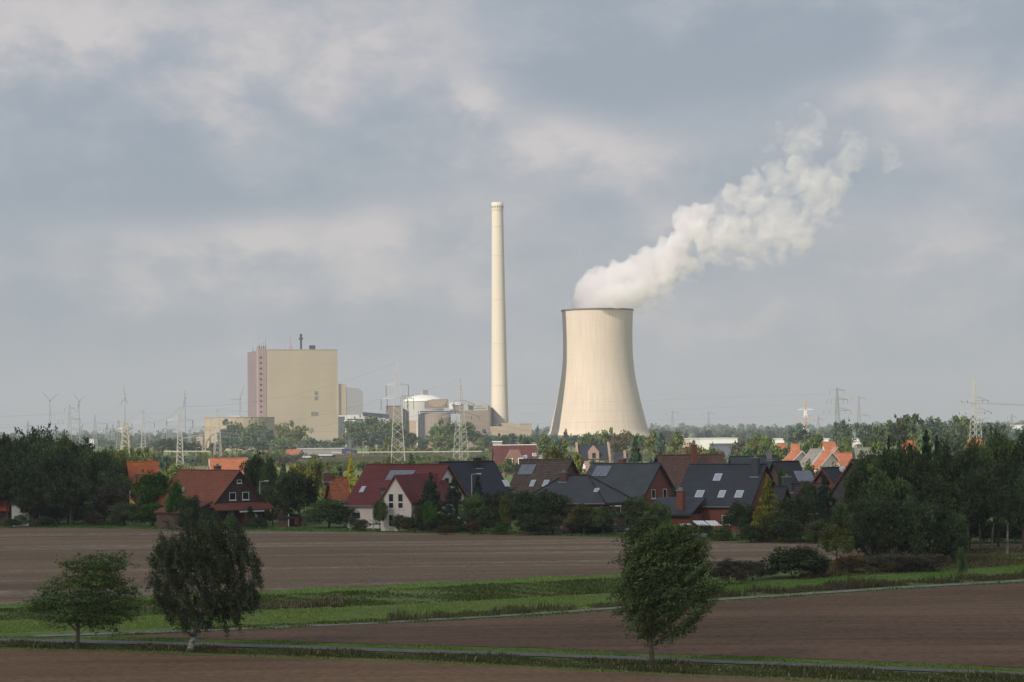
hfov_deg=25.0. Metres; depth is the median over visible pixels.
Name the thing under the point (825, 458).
house
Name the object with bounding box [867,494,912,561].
shrub
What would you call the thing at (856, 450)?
barn
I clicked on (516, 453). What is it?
farmhouse
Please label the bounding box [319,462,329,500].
conifer
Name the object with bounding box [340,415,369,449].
leafy tree
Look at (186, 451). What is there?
road barrier
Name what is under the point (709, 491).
house
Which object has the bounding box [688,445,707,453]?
leafy tree
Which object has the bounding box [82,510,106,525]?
shrub
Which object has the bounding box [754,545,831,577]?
shrub
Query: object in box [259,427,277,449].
leafy tree
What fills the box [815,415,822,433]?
pylon
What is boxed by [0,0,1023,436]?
sky
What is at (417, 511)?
shrub
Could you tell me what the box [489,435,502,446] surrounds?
leafy tree
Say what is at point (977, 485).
leafy tree
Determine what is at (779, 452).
leafy tree
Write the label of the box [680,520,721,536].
garden canopy
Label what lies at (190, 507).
leafy tree
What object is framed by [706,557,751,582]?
shrub
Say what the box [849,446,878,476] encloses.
leafy tree
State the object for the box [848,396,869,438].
pylon
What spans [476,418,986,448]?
power line
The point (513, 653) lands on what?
road
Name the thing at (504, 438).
leafy tree
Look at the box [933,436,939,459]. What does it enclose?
conifer
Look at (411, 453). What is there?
road
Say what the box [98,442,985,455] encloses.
hedgerow
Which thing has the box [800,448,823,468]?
house
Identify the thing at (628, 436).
leafy tree
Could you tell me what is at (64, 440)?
leafy tree
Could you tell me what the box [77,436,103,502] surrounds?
leafy tree
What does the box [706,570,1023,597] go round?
weeds
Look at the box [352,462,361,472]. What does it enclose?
shrub
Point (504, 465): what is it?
shrub
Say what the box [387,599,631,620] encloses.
weeds
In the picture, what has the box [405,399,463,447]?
bunker block
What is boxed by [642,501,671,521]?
leafy tree
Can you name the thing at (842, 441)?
leafy tree
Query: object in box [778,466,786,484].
leafy tree
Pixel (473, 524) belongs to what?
shrub
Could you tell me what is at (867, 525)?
shrub
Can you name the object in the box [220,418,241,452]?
leafy tree
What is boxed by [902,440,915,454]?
house
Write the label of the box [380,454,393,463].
shrub
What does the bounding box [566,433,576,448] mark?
leafy tree
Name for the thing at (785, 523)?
shrub
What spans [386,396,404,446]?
transfer tower
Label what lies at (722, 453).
leafy tree
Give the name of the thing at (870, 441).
leafy tree
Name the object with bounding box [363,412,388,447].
conveyor bridge
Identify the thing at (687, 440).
warehouse
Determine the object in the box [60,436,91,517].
leafy tree
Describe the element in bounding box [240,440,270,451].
leafy tree
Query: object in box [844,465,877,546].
birch
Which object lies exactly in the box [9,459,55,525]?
leafy tree
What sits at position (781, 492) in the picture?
house
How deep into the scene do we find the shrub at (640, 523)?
323.94 m
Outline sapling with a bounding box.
[955,546,967,584]
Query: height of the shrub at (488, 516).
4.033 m
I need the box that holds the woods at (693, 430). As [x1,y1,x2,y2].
[0,420,1023,441]
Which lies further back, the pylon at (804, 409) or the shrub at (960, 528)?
the pylon at (804, 409)
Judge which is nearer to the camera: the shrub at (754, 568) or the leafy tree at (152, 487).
the shrub at (754, 568)
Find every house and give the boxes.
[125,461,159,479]
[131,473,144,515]
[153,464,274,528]
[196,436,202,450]
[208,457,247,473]
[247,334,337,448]
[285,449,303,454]
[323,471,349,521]
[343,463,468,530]
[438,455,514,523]
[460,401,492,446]
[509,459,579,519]
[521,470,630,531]
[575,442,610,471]
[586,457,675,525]
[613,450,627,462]
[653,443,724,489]
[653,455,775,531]
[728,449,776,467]
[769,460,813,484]
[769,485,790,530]
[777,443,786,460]
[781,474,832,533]
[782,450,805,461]
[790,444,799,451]
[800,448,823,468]
[812,451,838,471]
[812,466,845,492]
[821,441,836,450]
[828,453,864,528]
[831,447,842,453]
[835,452,851,465]
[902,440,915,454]
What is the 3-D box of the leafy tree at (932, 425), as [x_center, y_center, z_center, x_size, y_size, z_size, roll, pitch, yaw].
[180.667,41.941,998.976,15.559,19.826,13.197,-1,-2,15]
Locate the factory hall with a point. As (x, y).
(704, 442)
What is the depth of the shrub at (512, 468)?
698.85 m
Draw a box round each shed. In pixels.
[89,439,97,452]
[319,454,333,457]
[492,441,502,444]
[606,512,626,531]
[709,443,732,461]
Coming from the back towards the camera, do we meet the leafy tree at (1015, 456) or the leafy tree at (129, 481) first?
the leafy tree at (129, 481)
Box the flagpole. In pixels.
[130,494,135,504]
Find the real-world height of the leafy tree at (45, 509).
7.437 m
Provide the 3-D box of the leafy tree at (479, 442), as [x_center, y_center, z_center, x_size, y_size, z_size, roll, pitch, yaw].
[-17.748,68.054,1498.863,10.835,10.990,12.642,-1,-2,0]
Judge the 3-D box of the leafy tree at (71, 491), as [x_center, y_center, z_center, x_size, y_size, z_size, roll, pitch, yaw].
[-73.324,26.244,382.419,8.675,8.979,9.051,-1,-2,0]
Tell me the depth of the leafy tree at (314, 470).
453.44 m
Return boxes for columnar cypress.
[246,506,253,526]
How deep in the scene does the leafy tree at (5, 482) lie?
385.86 m
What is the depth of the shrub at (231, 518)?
360.86 m
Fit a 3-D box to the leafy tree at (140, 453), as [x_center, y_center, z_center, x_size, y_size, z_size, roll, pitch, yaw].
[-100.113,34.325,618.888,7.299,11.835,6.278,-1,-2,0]
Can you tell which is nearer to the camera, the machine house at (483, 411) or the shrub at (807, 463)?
the shrub at (807, 463)
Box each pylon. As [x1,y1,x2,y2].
[58,404,81,437]
[79,415,110,450]
[101,425,114,439]
[105,424,116,445]
[114,420,122,450]
[117,422,133,453]
[133,410,154,454]
[166,407,192,467]
[185,408,247,456]
[381,363,413,463]
[441,380,478,458]
[666,410,677,431]
[702,411,714,429]
[795,400,813,443]
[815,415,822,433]
[824,387,847,422]
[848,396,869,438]
[959,379,989,438]
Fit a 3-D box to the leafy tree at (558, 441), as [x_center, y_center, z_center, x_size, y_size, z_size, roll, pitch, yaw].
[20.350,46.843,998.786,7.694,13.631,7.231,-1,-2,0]
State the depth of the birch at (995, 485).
280.69 m
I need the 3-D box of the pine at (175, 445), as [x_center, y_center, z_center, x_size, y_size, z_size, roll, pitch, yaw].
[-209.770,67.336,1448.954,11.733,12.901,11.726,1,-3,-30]
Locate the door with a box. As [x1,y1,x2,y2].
[242,513,249,526]
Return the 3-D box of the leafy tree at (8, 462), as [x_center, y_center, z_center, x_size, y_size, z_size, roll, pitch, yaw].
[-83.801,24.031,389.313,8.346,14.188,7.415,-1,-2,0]
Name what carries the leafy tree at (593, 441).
on the field at (287, 466)
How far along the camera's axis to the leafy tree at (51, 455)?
393.16 m
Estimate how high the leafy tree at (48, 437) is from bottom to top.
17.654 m
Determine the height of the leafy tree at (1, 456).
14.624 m
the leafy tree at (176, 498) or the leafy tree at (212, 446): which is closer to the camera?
the leafy tree at (176, 498)
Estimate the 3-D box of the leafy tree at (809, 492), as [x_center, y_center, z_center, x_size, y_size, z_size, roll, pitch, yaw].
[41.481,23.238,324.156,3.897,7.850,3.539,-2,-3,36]
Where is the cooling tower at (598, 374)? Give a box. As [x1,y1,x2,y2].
[548,308,649,437]
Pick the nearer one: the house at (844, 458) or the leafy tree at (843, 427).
the house at (844, 458)
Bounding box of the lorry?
[342,449,356,454]
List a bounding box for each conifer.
[273,463,295,511]
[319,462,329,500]
[338,466,342,476]
[345,455,356,491]
[408,453,414,463]
[414,472,445,530]
[438,477,470,530]
[466,474,490,528]
[628,435,642,462]
[670,487,675,496]
[750,473,785,541]
[808,474,846,541]
[886,436,892,454]
[921,429,931,455]
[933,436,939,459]
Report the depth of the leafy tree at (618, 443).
947.45 m
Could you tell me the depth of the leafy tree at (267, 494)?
390.54 m
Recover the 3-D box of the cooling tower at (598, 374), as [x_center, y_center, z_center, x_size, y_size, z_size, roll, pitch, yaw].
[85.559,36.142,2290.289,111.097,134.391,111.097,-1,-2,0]
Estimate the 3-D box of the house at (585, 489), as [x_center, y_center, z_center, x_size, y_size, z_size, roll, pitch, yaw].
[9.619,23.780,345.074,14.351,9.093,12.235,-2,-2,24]
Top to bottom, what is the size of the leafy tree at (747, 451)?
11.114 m
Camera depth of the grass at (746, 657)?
156.07 m
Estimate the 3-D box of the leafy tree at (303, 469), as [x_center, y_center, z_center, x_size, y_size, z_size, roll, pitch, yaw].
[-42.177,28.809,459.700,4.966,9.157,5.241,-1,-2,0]
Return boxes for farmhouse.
[492,444,537,474]
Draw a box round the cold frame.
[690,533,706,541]
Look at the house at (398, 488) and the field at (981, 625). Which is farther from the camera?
the house at (398, 488)
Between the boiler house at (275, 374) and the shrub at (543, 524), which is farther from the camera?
the boiler house at (275, 374)
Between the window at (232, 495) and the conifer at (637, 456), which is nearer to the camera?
the window at (232, 495)
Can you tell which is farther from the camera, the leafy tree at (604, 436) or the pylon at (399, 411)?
the leafy tree at (604, 436)
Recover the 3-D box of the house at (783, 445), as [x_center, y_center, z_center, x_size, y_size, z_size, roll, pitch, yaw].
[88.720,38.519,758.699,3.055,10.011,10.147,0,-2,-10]
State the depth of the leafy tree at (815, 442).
778.07 m
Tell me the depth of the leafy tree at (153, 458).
598.97 m
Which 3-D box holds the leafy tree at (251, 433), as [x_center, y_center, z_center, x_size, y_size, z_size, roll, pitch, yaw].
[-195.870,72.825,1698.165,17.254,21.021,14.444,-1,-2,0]
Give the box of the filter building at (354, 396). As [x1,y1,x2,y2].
[344,387,363,448]
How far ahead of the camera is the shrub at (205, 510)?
360.58 m
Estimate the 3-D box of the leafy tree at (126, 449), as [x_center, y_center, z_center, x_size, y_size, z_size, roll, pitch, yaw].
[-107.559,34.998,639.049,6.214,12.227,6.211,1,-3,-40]
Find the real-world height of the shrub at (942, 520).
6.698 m
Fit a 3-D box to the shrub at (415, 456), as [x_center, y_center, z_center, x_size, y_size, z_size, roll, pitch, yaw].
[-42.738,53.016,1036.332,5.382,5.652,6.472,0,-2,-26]
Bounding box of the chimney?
[491,202,508,425]
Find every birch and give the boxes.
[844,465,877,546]
[978,481,987,547]
[982,478,1006,548]
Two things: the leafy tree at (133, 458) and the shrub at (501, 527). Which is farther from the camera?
the leafy tree at (133, 458)
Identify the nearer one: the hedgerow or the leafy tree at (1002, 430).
the leafy tree at (1002, 430)
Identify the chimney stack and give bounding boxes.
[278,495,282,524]
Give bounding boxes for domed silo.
[402,390,443,447]
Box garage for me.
[9,502,39,525]
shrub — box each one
[0,518,18,526]
[13,513,31,526]
[35,511,56,521]
[36,516,55,526]
[41,506,68,523]
[61,502,83,523]
[73,502,94,522]
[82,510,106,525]
[88,483,134,523]
[90,494,107,523]
[104,511,122,525]
[107,501,139,524]
[134,501,164,525]
[169,455,179,466]
[172,512,198,526]
[186,455,197,467]
[192,507,211,525]
[196,456,202,465]
[201,453,212,467]
[206,511,222,526]
[222,513,236,527]
[244,516,271,528]
[264,509,275,520]
[269,506,293,520]
[275,455,285,469]
[281,456,291,464]
[288,456,298,464]
[293,459,303,465]
[297,452,303,458]
[301,497,347,527]
[328,507,358,527]
[340,463,347,472]
[349,519,371,530]
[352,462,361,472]
[358,462,369,469]
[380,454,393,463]
[389,515,404,530]
[401,516,415,530]
[409,504,431,530]
[410,453,420,461]
[421,454,430,462]
[432,454,443,460]
[432,513,465,532]
[434,525,455,533]
[464,520,483,533]
[474,505,503,530]
[477,451,488,460]
[489,521,511,533]
[498,457,511,477]
[507,460,518,475]
[508,512,563,534]
[564,522,619,532]
[620,516,664,533]
[644,456,654,462]
[681,523,694,535]
[691,524,713,537]
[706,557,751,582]
[707,527,733,540]
[734,524,763,542]
[739,559,769,580]
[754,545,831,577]
[756,513,780,541]
[770,515,805,542]
[802,519,827,542]
[803,459,812,482]
[805,557,831,574]
[810,465,819,481]
[831,555,865,572]
[844,504,888,555]
[858,553,895,571]
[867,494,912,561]
[887,554,924,571]
[916,554,953,571]
[918,503,965,562]
[939,518,969,561]
[964,519,995,541]
[974,520,1016,542]
[996,520,1023,540]
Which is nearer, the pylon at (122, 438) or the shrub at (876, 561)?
the shrub at (876, 561)
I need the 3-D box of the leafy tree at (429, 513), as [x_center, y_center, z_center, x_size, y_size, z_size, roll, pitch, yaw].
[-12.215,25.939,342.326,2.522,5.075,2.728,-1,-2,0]
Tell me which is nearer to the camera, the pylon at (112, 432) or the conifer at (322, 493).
the conifer at (322, 493)
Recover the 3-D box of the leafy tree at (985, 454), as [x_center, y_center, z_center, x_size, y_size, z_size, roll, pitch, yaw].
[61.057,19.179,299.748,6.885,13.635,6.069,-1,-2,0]
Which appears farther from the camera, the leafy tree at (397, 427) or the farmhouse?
the leafy tree at (397, 427)
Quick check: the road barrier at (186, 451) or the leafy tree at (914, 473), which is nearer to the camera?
the leafy tree at (914, 473)
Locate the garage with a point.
(15, 510)
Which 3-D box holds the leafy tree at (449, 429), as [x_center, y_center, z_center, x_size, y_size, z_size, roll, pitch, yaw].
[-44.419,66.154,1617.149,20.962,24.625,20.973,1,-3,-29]
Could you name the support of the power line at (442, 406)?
attached to the pylon at (836, 408)
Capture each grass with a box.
[0,523,817,541]
[0,573,630,607]
[0,593,627,632]
[0,635,1023,671]
[107,580,1022,635]
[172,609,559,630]
[689,564,1023,592]
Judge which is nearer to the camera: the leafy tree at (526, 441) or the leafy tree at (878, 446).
the leafy tree at (878, 446)
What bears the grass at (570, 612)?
on the ground at (514, 528)
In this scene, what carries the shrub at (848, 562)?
on the ground at (514, 528)
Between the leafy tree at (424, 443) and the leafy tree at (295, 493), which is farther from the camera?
the leafy tree at (424, 443)
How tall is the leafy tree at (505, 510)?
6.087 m
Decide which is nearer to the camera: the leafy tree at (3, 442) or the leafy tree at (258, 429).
the leafy tree at (3, 442)
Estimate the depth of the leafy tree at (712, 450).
618.81 m
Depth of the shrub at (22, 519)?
380.69 m
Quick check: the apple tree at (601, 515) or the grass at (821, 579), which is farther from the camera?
the apple tree at (601, 515)
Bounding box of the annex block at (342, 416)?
[338,384,346,447]
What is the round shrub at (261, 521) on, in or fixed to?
on the ground at (514, 528)
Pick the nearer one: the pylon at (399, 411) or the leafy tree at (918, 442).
the leafy tree at (918, 442)
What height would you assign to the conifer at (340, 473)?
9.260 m
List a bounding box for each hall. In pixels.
[490,423,531,444]
[690,438,737,448]
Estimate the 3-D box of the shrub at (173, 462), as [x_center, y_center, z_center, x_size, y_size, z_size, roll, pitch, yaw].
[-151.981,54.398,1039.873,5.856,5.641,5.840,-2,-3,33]
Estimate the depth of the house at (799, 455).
609.57 m
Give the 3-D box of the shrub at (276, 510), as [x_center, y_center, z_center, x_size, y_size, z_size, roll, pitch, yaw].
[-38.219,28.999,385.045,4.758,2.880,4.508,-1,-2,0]
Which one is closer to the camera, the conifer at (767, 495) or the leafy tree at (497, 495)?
the conifer at (767, 495)
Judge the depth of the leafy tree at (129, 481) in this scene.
399.27 m
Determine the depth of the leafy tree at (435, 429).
1596.62 m
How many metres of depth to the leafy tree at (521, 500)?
336.18 m
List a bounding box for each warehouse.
[678,438,689,447]
[772,438,783,448]
[851,439,862,447]
[1010,425,1021,431]
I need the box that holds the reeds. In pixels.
[244,595,344,609]
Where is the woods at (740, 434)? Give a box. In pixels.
[9,425,1016,452]
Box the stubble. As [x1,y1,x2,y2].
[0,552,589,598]
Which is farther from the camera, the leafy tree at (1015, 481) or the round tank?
the round tank
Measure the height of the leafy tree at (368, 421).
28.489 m
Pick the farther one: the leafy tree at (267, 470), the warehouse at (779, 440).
the warehouse at (779, 440)
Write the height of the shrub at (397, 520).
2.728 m
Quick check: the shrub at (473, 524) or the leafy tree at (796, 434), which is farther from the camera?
the leafy tree at (796, 434)
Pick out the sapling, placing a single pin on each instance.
(961, 563)
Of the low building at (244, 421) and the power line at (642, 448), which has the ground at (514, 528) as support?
the low building at (244, 421)
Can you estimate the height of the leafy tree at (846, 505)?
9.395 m
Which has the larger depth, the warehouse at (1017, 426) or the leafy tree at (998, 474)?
the warehouse at (1017, 426)
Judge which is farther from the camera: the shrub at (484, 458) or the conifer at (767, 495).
the shrub at (484, 458)
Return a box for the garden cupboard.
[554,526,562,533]
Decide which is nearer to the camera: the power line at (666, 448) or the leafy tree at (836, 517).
the leafy tree at (836, 517)
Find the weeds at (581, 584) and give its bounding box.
[0,577,626,620]
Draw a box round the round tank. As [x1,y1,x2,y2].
[425,413,450,447]
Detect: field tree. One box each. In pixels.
[16,549,150,648]
[605,513,734,667]
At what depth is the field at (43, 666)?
145.26 m
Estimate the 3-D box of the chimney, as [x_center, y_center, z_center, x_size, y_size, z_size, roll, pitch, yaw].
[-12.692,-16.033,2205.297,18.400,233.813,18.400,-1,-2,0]
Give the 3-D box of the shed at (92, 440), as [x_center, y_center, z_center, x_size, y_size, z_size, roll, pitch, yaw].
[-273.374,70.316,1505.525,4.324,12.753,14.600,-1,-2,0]
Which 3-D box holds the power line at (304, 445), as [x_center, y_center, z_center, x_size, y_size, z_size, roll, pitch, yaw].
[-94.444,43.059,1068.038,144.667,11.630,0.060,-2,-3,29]
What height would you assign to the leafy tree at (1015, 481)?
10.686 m
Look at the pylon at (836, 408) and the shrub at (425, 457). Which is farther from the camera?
the pylon at (836, 408)
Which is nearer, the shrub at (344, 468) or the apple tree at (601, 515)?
the apple tree at (601, 515)
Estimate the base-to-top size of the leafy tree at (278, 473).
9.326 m
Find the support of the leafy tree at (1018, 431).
on the ground at (514, 528)
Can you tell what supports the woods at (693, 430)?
on the ground at (514, 528)
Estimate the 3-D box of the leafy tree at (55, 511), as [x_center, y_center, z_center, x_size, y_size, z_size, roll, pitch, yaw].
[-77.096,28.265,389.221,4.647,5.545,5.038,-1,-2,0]
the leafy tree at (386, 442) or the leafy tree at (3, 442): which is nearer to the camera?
the leafy tree at (3, 442)
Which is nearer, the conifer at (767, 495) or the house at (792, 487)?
the conifer at (767, 495)
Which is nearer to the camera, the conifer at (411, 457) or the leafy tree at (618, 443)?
the conifer at (411, 457)
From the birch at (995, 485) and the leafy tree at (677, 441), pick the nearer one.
the birch at (995, 485)
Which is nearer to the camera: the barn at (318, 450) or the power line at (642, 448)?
the power line at (642, 448)
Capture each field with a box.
[0,527,1021,604]
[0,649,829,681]
[108,583,1023,667]
[159,457,954,473]
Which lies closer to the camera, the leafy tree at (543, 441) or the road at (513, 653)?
the road at (513, 653)
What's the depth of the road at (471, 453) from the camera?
1100.58 m
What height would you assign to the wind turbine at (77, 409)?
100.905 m
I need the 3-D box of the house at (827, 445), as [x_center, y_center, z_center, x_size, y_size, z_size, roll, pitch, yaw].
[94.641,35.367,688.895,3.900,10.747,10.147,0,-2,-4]
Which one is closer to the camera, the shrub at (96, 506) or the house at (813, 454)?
the shrub at (96, 506)
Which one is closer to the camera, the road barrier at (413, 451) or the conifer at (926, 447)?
the conifer at (926, 447)
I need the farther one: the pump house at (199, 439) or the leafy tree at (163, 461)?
the pump house at (199, 439)
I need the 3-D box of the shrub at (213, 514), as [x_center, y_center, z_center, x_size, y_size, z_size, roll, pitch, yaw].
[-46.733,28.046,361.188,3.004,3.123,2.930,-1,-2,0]
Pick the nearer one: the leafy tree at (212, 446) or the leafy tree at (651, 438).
the leafy tree at (651, 438)
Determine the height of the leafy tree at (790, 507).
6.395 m
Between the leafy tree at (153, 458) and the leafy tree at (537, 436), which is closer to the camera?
the leafy tree at (153, 458)
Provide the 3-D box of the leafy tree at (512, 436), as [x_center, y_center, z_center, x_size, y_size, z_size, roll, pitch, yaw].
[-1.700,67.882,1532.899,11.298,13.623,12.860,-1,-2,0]
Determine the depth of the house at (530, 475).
391.72 m
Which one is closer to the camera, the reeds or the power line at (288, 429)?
the reeds
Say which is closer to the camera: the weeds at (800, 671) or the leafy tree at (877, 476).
the weeds at (800, 671)
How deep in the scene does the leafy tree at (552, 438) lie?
1460.30 m
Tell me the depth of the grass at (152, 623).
191.28 m
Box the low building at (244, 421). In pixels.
[204,416,274,450]
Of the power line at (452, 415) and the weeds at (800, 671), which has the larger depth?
the power line at (452, 415)
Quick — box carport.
[277,514,307,526]
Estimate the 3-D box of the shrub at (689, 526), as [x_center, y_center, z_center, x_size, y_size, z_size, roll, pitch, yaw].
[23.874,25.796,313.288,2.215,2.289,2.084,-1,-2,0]
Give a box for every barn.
[298,448,346,453]
[852,447,876,458]
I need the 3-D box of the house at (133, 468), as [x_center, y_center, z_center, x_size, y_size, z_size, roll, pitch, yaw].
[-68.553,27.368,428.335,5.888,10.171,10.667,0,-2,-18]
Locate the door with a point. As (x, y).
(244, 517)
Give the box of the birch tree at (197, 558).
[144,509,264,650]
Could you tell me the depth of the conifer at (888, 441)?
319.50 m
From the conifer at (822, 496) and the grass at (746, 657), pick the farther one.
the conifer at (822, 496)
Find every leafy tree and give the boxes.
[0,427,26,454]
[0,442,41,497]
[0,445,10,506]
[0,466,17,517]
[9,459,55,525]
[11,483,54,525]
[14,426,43,454]
[23,436,57,521]
[26,421,57,447]
[34,443,66,489]
[41,473,95,525]
[42,494,69,523]
[48,444,91,523]
[53,429,74,520]
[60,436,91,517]
[76,447,103,521]
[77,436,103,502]
[85,454,115,498]
[90,444,115,471]
[92,466,124,494]
[108,446,130,474]
[112,462,134,494]
[115,446,128,461]
[118,474,133,521]
[122,446,137,461]
[127,469,172,522]
[128,447,151,460]
[142,447,157,460]
[157,455,169,472]
[162,463,185,482]
[164,479,185,527]
[179,495,203,524]
[204,441,225,451]
[217,429,231,452]
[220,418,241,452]
[223,436,248,454]
[235,426,257,449]
[238,451,266,487]
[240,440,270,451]
[248,416,267,450]
[255,456,278,492]
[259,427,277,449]
[260,481,278,521]
[268,436,299,450]
[268,463,280,481]
[271,481,302,514]
[275,419,293,450]
[275,468,320,526]
[276,470,290,493]
[288,463,307,480]
[289,425,311,447]
[300,437,320,447]
[306,454,323,490]
[315,438,339,447]
[331,463,337,476]
[332,437,352,448]
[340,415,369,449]
[349,431,373,453]
[362,414,383,451]
[365,426,395,448]
[368,416,393,438]
[372,497,387,531]
[382,434,396,452]
[382,457,395,463]
[383,421,407,445]
[404,433,420,452]
[416,437,429,449]
[421,500,437,532]
[424,423,446,452]
[428,432,453,448]
[437,418,459,438]
[443,436,466,449]
[453,422,475,448]
[458,492,485,531]
[468,429,486,445]
[477,437,488,449]
[481,431,495,452]
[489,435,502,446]
[492,489,503,515]
[495,433,511,444]
[499,494,516,532]
[504,433,516,444]
[505,487,540,532]
[514,434,527,444]
[517,434,532,444]
[520,434,536,442]
[527,489,573,533]
[530,433,541,440]
[535,435,551,457]
[543,440,550,458]
[545,438,571,458]
[548,434,554,449]
[550,434,566,453]
[563,429,567,444]
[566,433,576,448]
[572,452,586,473]
[577,432,592,444]
[587,434,601,444]
[595,426,615,450]
[609,434,627,453]
[619,429,633,448]
[619,495,655,524]
[630,433,651,449]
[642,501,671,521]
[643,429,656,456]
[654,432,667,454]
[667,430,684,453]
[681,440,699,453]
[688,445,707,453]
[707,442,719,453]
[716,449,725,462]
[718,501,757,534]
[730,440,745,455]
[738,441,752,454]
[747,436,759,454]
[755,432,762,454]
[757,437,771,454]
[762,435,776,450]
[770,445,788,460]
[773,494,813,541]
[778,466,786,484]
[783,422,810,446]
[795,479,820,519]
[800,437,817,453]
[809,428,823,448]
[817,523,855,562]
[828,499,850,528]
[829,418,853,442]
[837,432,852,450]
[840,443,855,454]
[841,474,861,524]
[847,487,896,532]
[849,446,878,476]
[853,422,874,446]
[853,455,891,505]
[861,431,878,446]
[868,441,883,455]
[871,476,919,550]
[872,420,899,451]
[872,442,907,495]
[890,413,923,445]
[892,439,901,453]
[896,452,940,502]
[899,437,926,477]
[909,428,933,453]
[911,438,918,454]
[917,415,944,441]
[923,437,954,483]
[934,506,970,532]
[935,419,958,440]
[940,426,966,455]
[944,442,982,539]
[948,415,977,441]
[954,468,994,548]
[965,437,1002,540]
[966,435,983,449]
[972,418,993,441]
[978,459,1019,546]
[983,425,1020,521]
[986,421,1012,441]
[989,486,1023,552]
[1002,464,1023,547]
[1007,428,1023,474]
[1008,425,1023,443]
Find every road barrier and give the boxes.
[163,451,209,453]
[332,451,481,453]
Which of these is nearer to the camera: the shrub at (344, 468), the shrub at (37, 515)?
the shrub at (37, 515)
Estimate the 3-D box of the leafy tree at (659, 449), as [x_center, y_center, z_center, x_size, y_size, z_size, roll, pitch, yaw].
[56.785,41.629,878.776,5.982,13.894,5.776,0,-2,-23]
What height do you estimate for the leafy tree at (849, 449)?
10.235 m
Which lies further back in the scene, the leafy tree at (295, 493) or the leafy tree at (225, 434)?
the leafy tree at (225, 434)
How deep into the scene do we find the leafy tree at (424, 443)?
1397.67 m
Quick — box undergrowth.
[798,547,1023,579]
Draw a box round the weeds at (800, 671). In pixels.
[0,638,1023,681]
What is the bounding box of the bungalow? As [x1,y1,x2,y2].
[0,497,11,523]
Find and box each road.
[0,638,1023,674]
[144,448,934,456]
[316,449,789,458]
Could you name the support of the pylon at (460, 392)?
on the ground at (514, 528)
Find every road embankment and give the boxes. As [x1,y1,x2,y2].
[149,453,470,461]
[177,449,962,465]
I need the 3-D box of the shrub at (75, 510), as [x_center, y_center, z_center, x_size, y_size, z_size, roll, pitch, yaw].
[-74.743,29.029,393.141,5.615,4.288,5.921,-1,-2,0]
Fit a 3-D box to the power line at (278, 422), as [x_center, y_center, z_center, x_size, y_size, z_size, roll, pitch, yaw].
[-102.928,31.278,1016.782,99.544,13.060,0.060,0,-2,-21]
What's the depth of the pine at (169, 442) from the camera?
1446.48 m
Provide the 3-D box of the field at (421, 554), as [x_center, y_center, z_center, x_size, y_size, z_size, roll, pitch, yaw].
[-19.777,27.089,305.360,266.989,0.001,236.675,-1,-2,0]
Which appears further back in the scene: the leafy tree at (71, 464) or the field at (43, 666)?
the leafy tree at (71, 464)
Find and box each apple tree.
[567,503,598,534]
[589,504,618,534]
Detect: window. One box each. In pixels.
[229,492,236,500]
[242,492,248,500]
[351,512,360,519]
[651,489,655,498]
[663,489,666,496]
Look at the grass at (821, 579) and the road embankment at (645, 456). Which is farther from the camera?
the road embankment at (645, 456)
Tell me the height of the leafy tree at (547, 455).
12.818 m
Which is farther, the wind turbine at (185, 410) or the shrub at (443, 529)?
the wind turbine at (185, 410)
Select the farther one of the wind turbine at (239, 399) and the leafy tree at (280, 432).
the wind turbine at (239, 399)
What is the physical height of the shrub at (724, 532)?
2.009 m
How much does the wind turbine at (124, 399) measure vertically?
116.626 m
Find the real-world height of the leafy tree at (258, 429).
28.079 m
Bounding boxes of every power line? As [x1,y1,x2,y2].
[7,403,834,424]
[8,414,829,434]
[27,394,813,415]
[171,397,383,427]
[185,421,435,446]
[193,365,388,406]
[197,410,386,430]
[445,419,981,450]
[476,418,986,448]
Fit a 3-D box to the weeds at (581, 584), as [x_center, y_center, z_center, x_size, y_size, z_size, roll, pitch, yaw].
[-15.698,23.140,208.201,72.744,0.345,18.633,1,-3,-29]
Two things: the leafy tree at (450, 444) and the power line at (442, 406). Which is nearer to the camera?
the leafy tree at (450, 444)
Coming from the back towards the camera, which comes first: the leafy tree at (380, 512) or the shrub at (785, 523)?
the leafy tree at (380, 512)
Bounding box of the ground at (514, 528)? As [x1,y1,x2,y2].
[0,432,1023,681]
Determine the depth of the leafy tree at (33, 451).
396.50 m
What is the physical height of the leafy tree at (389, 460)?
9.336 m
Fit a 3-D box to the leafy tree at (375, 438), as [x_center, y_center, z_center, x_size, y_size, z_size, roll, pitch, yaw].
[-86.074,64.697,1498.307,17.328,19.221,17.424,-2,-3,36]
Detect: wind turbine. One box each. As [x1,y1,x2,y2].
[41,391,58,430]
[73,393,83,434]
[119,387,127,432]
[183,390,186,432]
[231,386,243,415]
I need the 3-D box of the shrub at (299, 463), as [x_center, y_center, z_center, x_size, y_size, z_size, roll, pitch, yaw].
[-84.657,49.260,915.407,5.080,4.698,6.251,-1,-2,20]
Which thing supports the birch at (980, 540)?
on the field at (421, 554)
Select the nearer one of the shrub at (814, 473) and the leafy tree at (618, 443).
the shrub at (814, 473)

